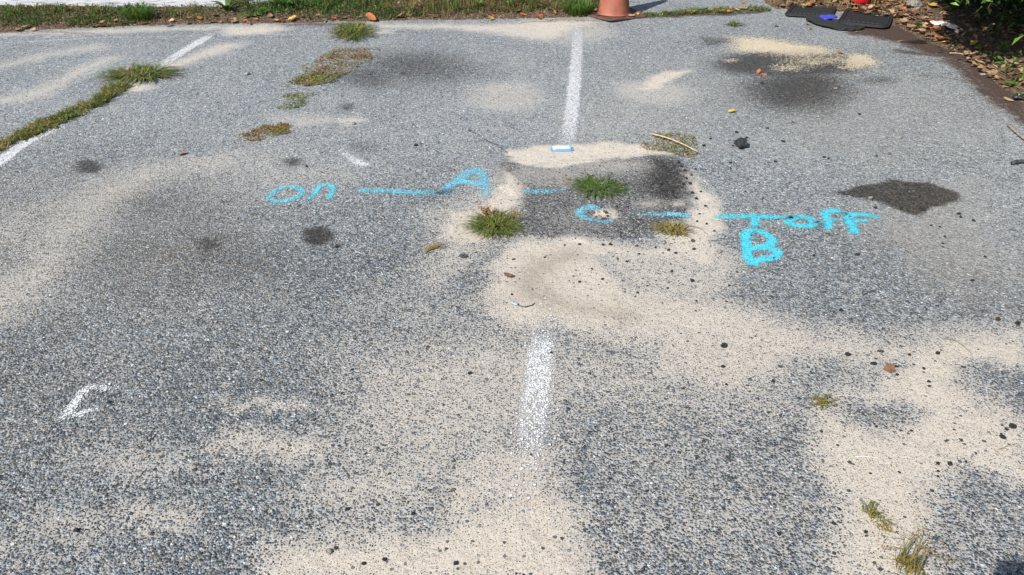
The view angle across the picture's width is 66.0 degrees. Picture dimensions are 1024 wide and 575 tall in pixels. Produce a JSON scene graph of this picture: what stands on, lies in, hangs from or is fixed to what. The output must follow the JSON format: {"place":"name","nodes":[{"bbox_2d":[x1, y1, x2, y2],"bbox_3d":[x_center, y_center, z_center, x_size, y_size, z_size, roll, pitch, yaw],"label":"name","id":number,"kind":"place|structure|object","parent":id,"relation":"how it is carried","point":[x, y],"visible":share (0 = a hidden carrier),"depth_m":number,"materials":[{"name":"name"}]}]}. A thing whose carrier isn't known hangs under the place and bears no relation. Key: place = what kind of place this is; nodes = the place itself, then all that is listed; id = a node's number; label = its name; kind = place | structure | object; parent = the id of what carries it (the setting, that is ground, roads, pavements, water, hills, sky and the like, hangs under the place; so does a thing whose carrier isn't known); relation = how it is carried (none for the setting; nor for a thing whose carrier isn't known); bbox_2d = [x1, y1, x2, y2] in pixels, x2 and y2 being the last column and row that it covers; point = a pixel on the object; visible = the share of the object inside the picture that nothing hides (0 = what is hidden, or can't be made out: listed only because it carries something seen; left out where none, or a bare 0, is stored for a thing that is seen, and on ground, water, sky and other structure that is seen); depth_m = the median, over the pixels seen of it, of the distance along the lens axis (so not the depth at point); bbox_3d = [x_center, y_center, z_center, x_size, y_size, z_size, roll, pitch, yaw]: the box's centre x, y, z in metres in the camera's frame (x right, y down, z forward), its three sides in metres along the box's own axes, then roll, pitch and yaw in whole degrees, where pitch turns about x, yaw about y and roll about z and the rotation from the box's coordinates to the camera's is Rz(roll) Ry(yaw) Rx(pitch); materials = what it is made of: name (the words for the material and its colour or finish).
{"place":"outdoors","nodes":[
{"label":"outdoors","id":0,"kind":"place"},
{"bbox_2d":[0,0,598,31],"bbox_3d":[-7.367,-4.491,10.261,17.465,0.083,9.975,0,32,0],"label":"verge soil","id":1,"kind":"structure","parent":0,"point":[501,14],"depth_m":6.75,"materials":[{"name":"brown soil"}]},
{"bbox_2d":[2,5,23,14],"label":"stemmed weed","id":2,"kind":"object","parent":1,"relation":"on","point":[11,10],"visible":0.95,"depth_m":6.65,"materials":[{"name":"green plant"}]},
{"bbox_2d":[51,4,65,10],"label":"stemmed weed","id":3,"kind":"object","parent":1,"relation":"on","point":[61,7],"visible":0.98,"depth_m":6.77,"materials":[{"name":"green plant"}]},
{"bbox_2d":[89,2,102,13],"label":"stemmed weed","id":4,"kind":"object","parent":1,"relation":"on","point":[96,9],"visible":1,"depth_m":6.71,"materials":[{"name":"green plant"}]},
{"bbox_2d":[0,0,225,6],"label":"white board","id":5,"kind":"object","parent":1,"relation":"on","point":[121,3],"visible":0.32,"depth_m":6.93,"materials":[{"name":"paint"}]},
{"bbox_2d":[110,1,158,20],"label":"grass tuft","id":6,"kind":"object","parent":1,"relation":"on","point":[144,12],"visible":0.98,"depth_m":6.60,"materials":[{"name":"green plant"}]},
{"bbox_2d":[164,7,185,15],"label":"stemmed weed","id":7,"kind":"object","parent":1,"relation":"on","point":[171,12],"visible":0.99,"depth_m":6.70,"materials":[{"name":"green plant"}]},
{"bbox_2d":[185,2,197,11],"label":"stemmed weed","id":8,"kind":"object","parent":1,"relation":"on","point":[191,7],"visible":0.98,"depth_m":6.80,"materials":[{"name":"green plant"}]},
{"bbox_2d":[211,0,244,9],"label":"broadleaf weed","id":9,"kind":"object","parent":1,"relation":"on","point":[226,6],"visible":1,"depth_m":6.81,"materials":[{"name":"green plant"}]},
{"bbox_2d":[239,12,261,16],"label":"broadleaf weed","id":10,"kind":"object","parent":1,"relation":"on","point":[248,14],"visible":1,"depth_m":6.73,"materials":[{"name":"green plant"}]},
{"bbox_2d":[257,4,268,14],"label":"stemmed weed","id":11,"kind":"object","parent":1,"relation":"on","point":[262,8],"visible":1,"depth_m":6.77,"materials":[{"name":"green plant"}]},
{"bbox_2d":[249,0,277,5],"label":"plank","id":12,"kind":"object","parent":1,"relation":"on","point":[260,1],"visible":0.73,"depth_m":6.97,"materials":[{"name":"grey wood"}]},
{"bbox_2d":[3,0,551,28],"bbox_3d":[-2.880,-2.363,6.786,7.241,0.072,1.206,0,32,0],"label":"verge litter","id":13,"kind":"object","parent":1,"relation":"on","point":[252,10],"visible":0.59,"depth_m":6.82,"materials":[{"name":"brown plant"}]},
{"bbox_2d":[269,0,294,5],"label":"broadleaf weed","id":14,"kind":"object","parent":1,"relation":"on","point":[286,2],"visible":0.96,"depth_m":6.88,"materials":[{"name":"green plant"}]},
{"bbox_2d":[318,0,332,10],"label":"stemmed weed","id":15,"kind":"object","parent":1,"relation":"on","point":[323,1],"visible":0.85,"depth_m":6.86,"materials":[{"name":"green plant"}]},
{"bbox_2d":[366,12,375,19],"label":"fallen leaf","id":16,"kind":"object","parent":1,"relation":"on","point":[369,15],"visible":1,"depth_m":6.65,"materials":[{"name":"orange plant"}]},
{"bbox_2d":[379,0,396,10],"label":"stemmed weed","id":17,"kind":"object","parent":1,"relation":"on","point":[385,6],"visible":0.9,"depth_m":6.87,"materials":[{"name":"green plant"}]},
{"bbox_2d":[400,0,415,13],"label":"stemmed weed","id":18,"kind":"object","parent":1,"relation":"on","point":[409,10],"visible":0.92,"depth_m":6.79,"materials":[{"name":"green plant"}]},
{"bbox_2d":[445,0,458,9],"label":"stemmed weed","id":19,"kind":"object","parent":1,"relation":"on","point":[455,2],"visible":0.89,"depth_m":6.87,"materials":[{"name":"green plant"}]},
{"bbox_2d":[525,0,536,8],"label":"stemmed weed","id":20,"kind":"object","parent":1,"relation":"on","point":[533,2],"visible":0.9,"depth_m":6.92,"materials":[{"name":"green plant"}]},
{"bbox_2d":[554,0,600,15],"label":"grass tuft","id":21,"kind":"object","parent":1,"relation":"on","point":[581,7],"visible":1,"depth_m":6.78,"materials":[{"name":"green plant"}]},
{"bbox_2d":[0,0,599,30],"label":"verge grass","id":22,"kind":"structure","parent":0,"point":[466,3],"depth_m":6.82,"materials":[{"name":"green plant"}]},
{"bbox_2d":[422,239,447,252],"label":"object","id":23,"kind":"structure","parent":0,"point":[431,247],"depth_m":3.29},
{"bbox_2d":[0,0,1023,574],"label":"tarmac","id":24,"kind":"structure","parent":0,"point":[148,232],"depth_m":2.93,"materials":[{"name":"grey asphalt"}]},
{"bbox_2d":[0,114,49,150],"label":"crack weeds","id":25,"kind":"object","parent":24,"relation":"on","point":[34,129],"visible":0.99,"depth_m":4.39,"materials":[{"name":"green plant"}]},
{"bbox_2d":[0,113,84,166],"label":"parking line","id":26,"kind":"object","parent":24,"relation":"on","point":[17,148],"visible":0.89,"depth_m":4.27,"materials":[{"name":"white paint"}]},
{"bbox_2d":[35,97,100,129],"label":"crack weeds","id":27,"kind":"object","parent":24,"relation":"on","point":[65,114],"visible":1,"depth_m":4.65,"materials":[{"name":"green plant"}]},
{"bbox_2d":[56,380,118,421],"bbox_3d":[-1.321,0.353,2.462,0.184,0.001,0.240,0,32,0],"label":"painted mark","id":28,"kind":"object","parent":24,"relation":"on","point":[75,402],"visible":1,"depth_m":2.45,"materials":[{"name":"white paint"}]},
{"bbox_2d":[90,79,135,106],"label":"crack weeds","id":29,"kind":"object","parent":24,"relation":"on","point":[107,92],"visible":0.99,"depth_m":5.00,"materials":[{"name":"green plant"}]},
{"bbox_2d":[80,60,193,84],"bbox_3d":[-2.530,-1.457,5.346,0.735,0.042,0.602,0,32,0],"label":"grass tuft","id":30,"kind":"object","parent":24,"relation":"on","point":[140,71],"visible":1,"depth_m":5.34,"materials":[{"name":"green plant"}]},
{"bbox_2d":[2,33,326,42],"bbox_3d":[-2.769,-1.972,6.212,2.723,0.001,0.225,-3,32,-5],"label":"chalk line","id":31,"kind":"object","parent":24,"relation":"on","point":[151,37],"visible":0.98,"depth_m":6.23,"materials":[{"name":"white paint"}]},
{"bbox_2d":[146,33,214,74],"bbox_3d":[-2.446,-1.721,5.807,0.205,0.001,1.316,2,32,4],"label":"parking line","id":32,"kind":"object","parent":24,"relation":"on","point":[192,45],"visible":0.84,"depth_m":5.88,"materials":[{"name":"white paint"}]},
{"bbox_2d":[238,122,291,140],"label":"creeping weed","id":33,"kind":"object","parent":24,"relation":"on","point":[281,128],"visible":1,"depth_m":4.44,"materials":[{"name":"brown plant"}]},
{"bbox_2d":[276,91,317,109],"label":"creeping weed","id":34,"kind":"object","parent":24,"relation":"on","point":[300,97],"visible":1,"depth_m":4.90,"materials":[{"name":"green plant"}]},
{"bbox_2d":[264,183,338,204],"bbox_3d":[-1.002,-0.450,3.758,0.366,0.001,0.283,0,32,0],"label":"painted word","id":35,"kind":"object","parent":24,"relation":"on","point":[311,195],"visible":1,"depth_m":3.76,"materials":[{"name":"teal paint"}]},
{"bbox_2d":[285,70,347,86],"bbox_3d":[-1.298,-1.399,5.264,0.365,0.037,0.344,0,32,0],"label":"creeping weed","id":36,"kind":"object","parent":24,"relation":"on","point":[313,80],"visible":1,"depth_m":5.26,"materials":[{"name":"green plant"}]},
{"bbox_2d":[325,548,331,554],"bbox_3d":[-0.457,0.658,1.967,0.016,0.011,0.017,-28,41,-37],"label":"pebble","id":37,"kind":"object","parent":24,"relation":"on","point":[328,551],"visible":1,"depth_m":1.96,"materials":[{"name":"white stone"}]},
{"bbox_2d":[302,46,379,75],"bbox_3d":[-1.224,-1.623,5.625,0.401,0.042,0.762,6,32,9],"label":"creeping weed","id":38,"kind":"object","parent":24,"relation":"on","point":[344,58],"visible":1,"depth_m":5.66,"materials":[{"name":"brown plant"}]},
{"bbox_2d":[322,20,385,40],"bbox_3d":[-1.285,-2.050,6.287,0.560,0.058,0.769,0,32,0],"label":"grass tuft","id":39,"kind":"object","parent":24,"relation":"on","point":[353,30],"visible":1,"depth_m":6.28,"materials":[{"name":"green plant"}]},
{"bbox_2d":[338,147,374,166],"bbox_3d":[-0.839,-0.680,4.129,0.180,0.001,0.419,-24,39,-33],"label":"painted mark","id":40,"kind":"object","parent":24,"relation":"on","point":[358,161],"visible":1,"depth_m":4.09,"materials":[{"name":"white paint"}]},
{"bbox_2d":[357,187,447,194],"bbox_3d":[-0.518,-0.459,3.772,0.507,0.001,0.120,2,32,3],"label":"painted line","id":41,"kind":"object","parent":24,"relation":"on","point":[393,192],"visible":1,"depth_m":3.77,"materials":[{"name":"teal paint"}]},
{"bbox_2d":[436,167,491,197],"bbox_3d":[-0.236,-0.524,3.872,0.328,0.004,0.416,0,32,0],"label":"painted letter","id":42,"kind":"object","parent":24,"relation":"on","point":[464,181],"visible":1,"depth_m":3.87,"materials":[{"name":"blue paint"}]},
{"bbox_2d":[478,203,497,214],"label":"dead leaf","id":43,"kind":"object","parent":24,"relation":"on","point":[487,209],"visible":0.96,"depth_m":3.52,"materials":[{"name":"brown plant"}]},
{"bbox_2d":[455,206,528,242],"bbox_3d":[-0.071,-0.279,3.449,0.342,0.039,0.357,-21,37,-30],"label":"grass tuft","id":44,"kind":"object","parent":24,"relation":"on","point":[495,221],"visible":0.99,"depth_m":3.44,"materials":[{"name":"green plant"}]},
{"bbox_2d":[509,207,522,222],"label":"weed","id":45,"kind":"object","parent":24,"relation":"on","point":[515,213],"visible":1,"depth_m":3.48,"materials":[{"name":"brown plant"}]},
{"bbox_2d":[507,296,559,500],"bbox_3d":[0.084,0.299,2.549,0.202,0.001,1.141,3,32,4],"label":"parking line","id":46,"kind":"object","parent":24,"relation":"on","point":[538,360],"visible":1,"depth_m":2.50,"materials":[{"name":"white paint"}]},
{"bbox_2d":[518,20,550,22],"bbox_3d":[0.189,-2.246,6.647,0.290,0.011,0.025,-9,33,-15],"label":"straw","id":47,"kind":"object","parent":24,"relation":"on","point":[534,20],"visible":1,"depth_m":6.65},
{"bbox_2d":[521,188,566,193],"bbox_3d":[0.154,-0.458,3.764,0.280,0.005,0.112,0,32,0],"label":"painted dash","id":48,"kind":"object","parent":24,"relation":"on","point":[542,191],"visible":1,"depth_m":3.76,"materials":[{"name":"blue paint"}]},
{"bbox_2d":[550,145,573,150],"bbox_3d":[0.268,-0.749,4.226,0.120,0.015,0.060,-2,32,-3],"label":"packet","id":49,"kind":"object","parent":24,"relation":"on","point":[562,148],"visible":1,"depth_m":4.21},
{"bbox_2d":[558,26,586,145],"bbox_3d":[0.430,-1.464,5.393,0.208,0.001,2.767,3,32,4],"label":"parking line","id":50,"kind":"object","parent":24,"relation":"on","point":[573,83],"visible":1,"depth_m":5.06,"materials":[{"name":"white paint"}]},
{"bbox_2d":[575,204,612,222],"bbox_3d":[0.372,-0.330,3.564,0.232,0.012,0.240,0,32,0],"label":"painted arc","id":51,"kind":"object","parent":24,"relation":"on","point":[581,212],"visible":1,"depth_m":3.56,"materials":[{"name":"blue paint"}]},
{"bbox_2d":[565,171,633,201],"bbox_3d":[0.422,-0.483,3.790,0.420,0.027,0.398,0,32,0],"label":"grass tuft","id":52,"kind":"object","parent":24,"relation":"on","point":[590,182],"visible":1,"depth_m":3.79,"materials":[{"name":"green plant"}]},
{"bbox_2d":[587,0,646,20],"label":"traffic cone","id":53,"kind":"object","parent":24,"relation":"on","point":[615,10],"visible":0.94,"depth_m":6.73,"materials":[{"name":"orange plastic"}]},
{"bbox_2d":[632,210,690,218],"bbox_3d":[0.674,-0.330,3.557,0.320,0.007,0.112,0,32,0],"label":"painted dash","id":54,"kind":"object","parent":24,"relation":"on","point":[685,215],"visible":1,"depth_m":3.55,"materials":[{"name":"blue paint"}]},
{"bbox_2d":[640,131,696,158],"bbox_3d":[0.852,-0.776,4.271,0.324,0.025,0.370,0,32,0],"label":"creeping weed","id":55,"kind":"object","parent":24,"relation":"on","point":[672,145],"visible":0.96,"depth_m":4.26,"materials":[{"name":"green plant"}]},
{"bbox_2d":[646,218,695,237],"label":"grass tuft","id":56,"kind":"object","parent":24,"relation":"on","point":[670,227],"visible":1,"depth_m":3.42,"materials":[{"name":"plant"}]},
{"bbox_2d":[650,133,697,151],"bbox_3d":[0.880,-0.792,4.274,0.018,0.013,0.340,-23,38,-32],"label":"straw","id":57,"kind":"object","parent":24,"relation":"on","point":[672,139],"visible":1,"depth_m":4.29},
{"bbox_2d":[726,20,745,25],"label":"grass tuft","id":58,"kind":"object","parent":24,"relation":"on","point":[734,22],"visible":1,"depth_m":6.55,"materials":[{"name":"green plant"}]},
{"bbox_2d":[734,137,747,148],"bbox_3d":[1.235,-0.778,4.246,0.082,0.058,0.084,-12,34,-19],"label":"rock","id":59,"kind":"object","parent":24,"relation":"on","point":[740,143],"visible":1,"depth_m":4.22,"materials":[{"name":"stone"}]},
{"bbox_2d":[714,213,789,227],"bbox_3d":[1.086,-0.299,3.514,0.416,0.001,0.200,0,32,0],"label":"painted line","id":60,"kind":"object","parent":24,"relation":"on","point":[767,217],"visible":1,"depth_m":3.55,"materials":[{"name":"teal paint"}]},
{"bbox_2d":[736,227,784,265],"bbox_3d":[1.039,-0.175,3.314,0.248,0.001,0.392,0,32,0],"label":"painted letter","id":61,"kind":"object","parent":24,"relation":"on","point":[769,243],"visible":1,"depth_m":3.30,"materials":[{"name":"teal paint"}]},
{"bbox_2d":[785,5,835,16],"bbox_3d":[2.620,-2.428,6.911,0.392,0.019,0.484,13,34,20],"label":"rubber mat","id":62,"kind":"object","parent":24,"relation":"on","point":[799,10],"visible":0.85,"depth_m":6.92,"materials":[{"name":"black rubber"}]},
{"bbox_2d":[807,392,840,408],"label":"grass tuft","id":63,"kind":"object","parent":24,"relation":"on","point":[822,404],"visible":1,"depth_m":2.44,"materials":[{"name":"green plant"}]},
{"bbox_2d":[783,208,878,234],"bbox_3d":[1.436,-0.297,3.510,0.510,0.001,0.299,0,32,0],"label":"painted word","id":64,"kind":"object","parent":24,"relation":"on","point":[847,220],"visible":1,"depth_m":3.51,"materials":[{"name":"teal paint"}]},
{"bbox_2d":[806,15,864,31],"bbox_3d":[2.657,-2.202,6.557,0.310,0.040,0.516,-20,37,-29],"label":"rubber mat","id":65,"kind":"object","parent":24,"relation":"on","point":[831,23],"visible":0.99,"depth_m":6.49,"materials":[{"name":"black rubber"}]},
{"bbox_2d":[819,14,836,18],"bbox_3d":[2.674,-2.283,6.651,0.148,0.020,0.123,0,32,0],"label":"plastic scrap","id":66,"kind":"object","parent":65,"relation":"on","point":[829,16],"visible":1,"depth_m":6.64,"materials":[{"name":"blue plastic"}]},
{"bbox_2d":[859,497,894,532],"bbox_3d":[0.949,0.593,2.055,0.071,0.028,0.118,0,32,0],"label":"weed","id":67,"kind":"object","parent":24,"relation":"on","point":[874,512],"visible":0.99,"depth_m":2.06,"materials":[{"name":"green plant"}]},
{"bbox_2d":[871,520,893,531],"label":"weed","id":68,"kind":"object","parent":24,"relation":"on","point":[881,526],"visible":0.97,"depth_m":2.03,"materials":[{"name":"green plant"}]},
{"bbox_2d":[883,363,896,372],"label":"fallen leaf","id":69,"kind":"object","parent":24,"relation":"on","point":[889,367],"visible":1,"depth_m":2.60,"materials":[{"name":"brown plant"}]},
{"bbox_2d":[877,512,961,574],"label":"dry weed","id":70,"kind":"object","parent":24,"relation":"on","point":[912,567],"visible":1,"depth_m":1.90,"materials":[{"name":"green plant"}]},
{"bbox_2d":[918,206,925,210],"bbox_3d":[1.878,-0.361,3.607,0.033,0.018,0.035,-33,58,-19],"label":"stone","id":71,"kind":"object","parent":24,"relation":"on","point":[921,208],"visible":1,"depth_m":3.60,"materials":[{"name":"grey stone"}]},
{"bbox_2d":[941,337,970,352],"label":"twig","id":72,"kind":"object","parent":24,"relation":"on","point":[955,340],"visible":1,"depth_m":2.73,"materials":[{"name":"beige wood"}]},
{"bbox_2d":[1009,423,1016,428],"bbox_3d":[1.497,0.414,2.359,0.024,0.015,0.023,8,33,13],"label":"pebble","id":73,"kind":"object","parent":24,"relation":"on","point":[1013,425],"visible":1,"depth_m":2.35,"materials":[{"name":"stone"}]},
{"bbox_2d":[1007,124,1023,139],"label":"twig","id":74,"kind":"object","parent":24,"relation":"on","point":[1012,128],"visible":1,"depth_m":4.42,"materials":[{"name":"beige wood"}]},
{"bbox_2d":[1010,159,1023,164],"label":"stone","id":75,"kind":"object","parent":24,"relation":"on","point":[1016,161],"visible":1,"depth_m":4.05,"materials":[{"name":"stone"}]},
{"bbox_2d":[1012,93,1023,97],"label":"plastic scrap","id":76,"kind":"object","parent":24,"relation":"on","point":[1016,95],"visible":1,"depth_m":4.89,"materials":[{"name":"grey plastic"}]},
{"bbox_2d":[643,4,771,16],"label":"crack grass","id":77,"kind":"structure","parent":0,"point":[699,11],"depth_m":6.94,"materials":[{"name":"green plant"}]},
{"bbox_2d":[767,0,902,11],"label":"dry verge grass","id":78,"kind":"structure","parent":0,"point":[787,5],"depth_m":7.01,"materials":[{"name":"brown plant"}]},
{"bbox_2d":[764,0,1023,99],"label":"bank soil","id":79,"kind":"structure","parent":0,"point":[982,39],"depth_m":6.22,"materials":[{"name":"brown soil"}]},
{"bbox_2d":[850,0,870,4],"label":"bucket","id":80,"kind":"object","parent":79,"relation":"on","point":[864,1],"visible":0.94,"depth_m":6.99,"materials":[{"name":"red plastic"}]},
{"bbox_2d":[838,8,892,27],"bbox_3d":[3.000,-2.284,6.671,0.402,0.019,0.597,15,35,23],"label":"rubber mat","id":81,"kind":"object","parent":79,"relation":"on","point":[857,18],"visible":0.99,"depth_m":6.64,"materials":[{"name":"black rubber"}]},
{"bbox_2d":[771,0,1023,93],"bbox_3d":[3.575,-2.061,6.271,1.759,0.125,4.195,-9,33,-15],"label":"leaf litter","id":82,"kind":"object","parent":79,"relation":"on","point":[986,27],"visible":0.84,"depth_m":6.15,"materials":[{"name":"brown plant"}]},
{"bbox_2d":[906,0,922,7],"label":"rock","id":83,"kind":"object","parent":79,"relation":"on","point":[916,3],"visible":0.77,"depth_m":6.80,"materials":[{"name":"white stone"}]},
{"bbox_2d":[930,20,962,30],"bbox_3d":[3.455,-2.089,6.266,0.101,0.040,0.320,-11,33,-17],"label":"paper scrap","id":84,"kind":"object","parent":79,"relation":"on","point":[947,24],"visible":1,"depth_m":6.26,"materials":[{"name":"white paper"}]},
{"bbox_2d":[929,0,1023,44],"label":"shrub","id":85,"kind":"object","parent":79,"relation":"on","point":[996,3],"visible":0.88,"depth_m":6.17,"materials":[{"name":"green plant"}]},
{"bbox_2d":[975,39,1023,81],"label":"bank ground cover","id":86,"kind":"object","parent":79,"relation":"on","point":[1000,57],"visible":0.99,"depth_m":5.52,"materials":[{"name":"green plant"}]},
{"bbox_2d":[1003,80,1018,85],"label":"seedling","id":87,"kind":"object","parent":79,"relation":"on","point":[1012,83],"visible":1,"depth_m":5.12,"materials":[{"name":"green plant"}]},
{"bbox_2d":[1006,58,1018,63],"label":"fallen leaf","id":88,"kind":"object","parent":79,"relation":"on","point":[1011,61],"visible":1,"depth_m":5.39,"materials":[{"name":"brown plant"}]},
{"label":"fallen leaf","id":89,"kind":"object","parent":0,"visible":0},
{"bbox_2d":[972,55,985,58],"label":"fallen leaf","id":90,"kind":"object","parent":89,"relation":"on","point":[978,57],"visible":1,"depth_m":5.58,"materials":[{"name":"brown plant"}]},
{"label":"fallen leaf","id":91,"kind":"object","parent":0,"visible":0},
{"bbox_2d":[981,66,991,71],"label":"fallen leaf","id":92,"kind":"object","parent":91,"relation":"on","point":[983,69],"visible":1,"depth_m":5.40,"materials":[{"name":"brown plant"}]}
]}

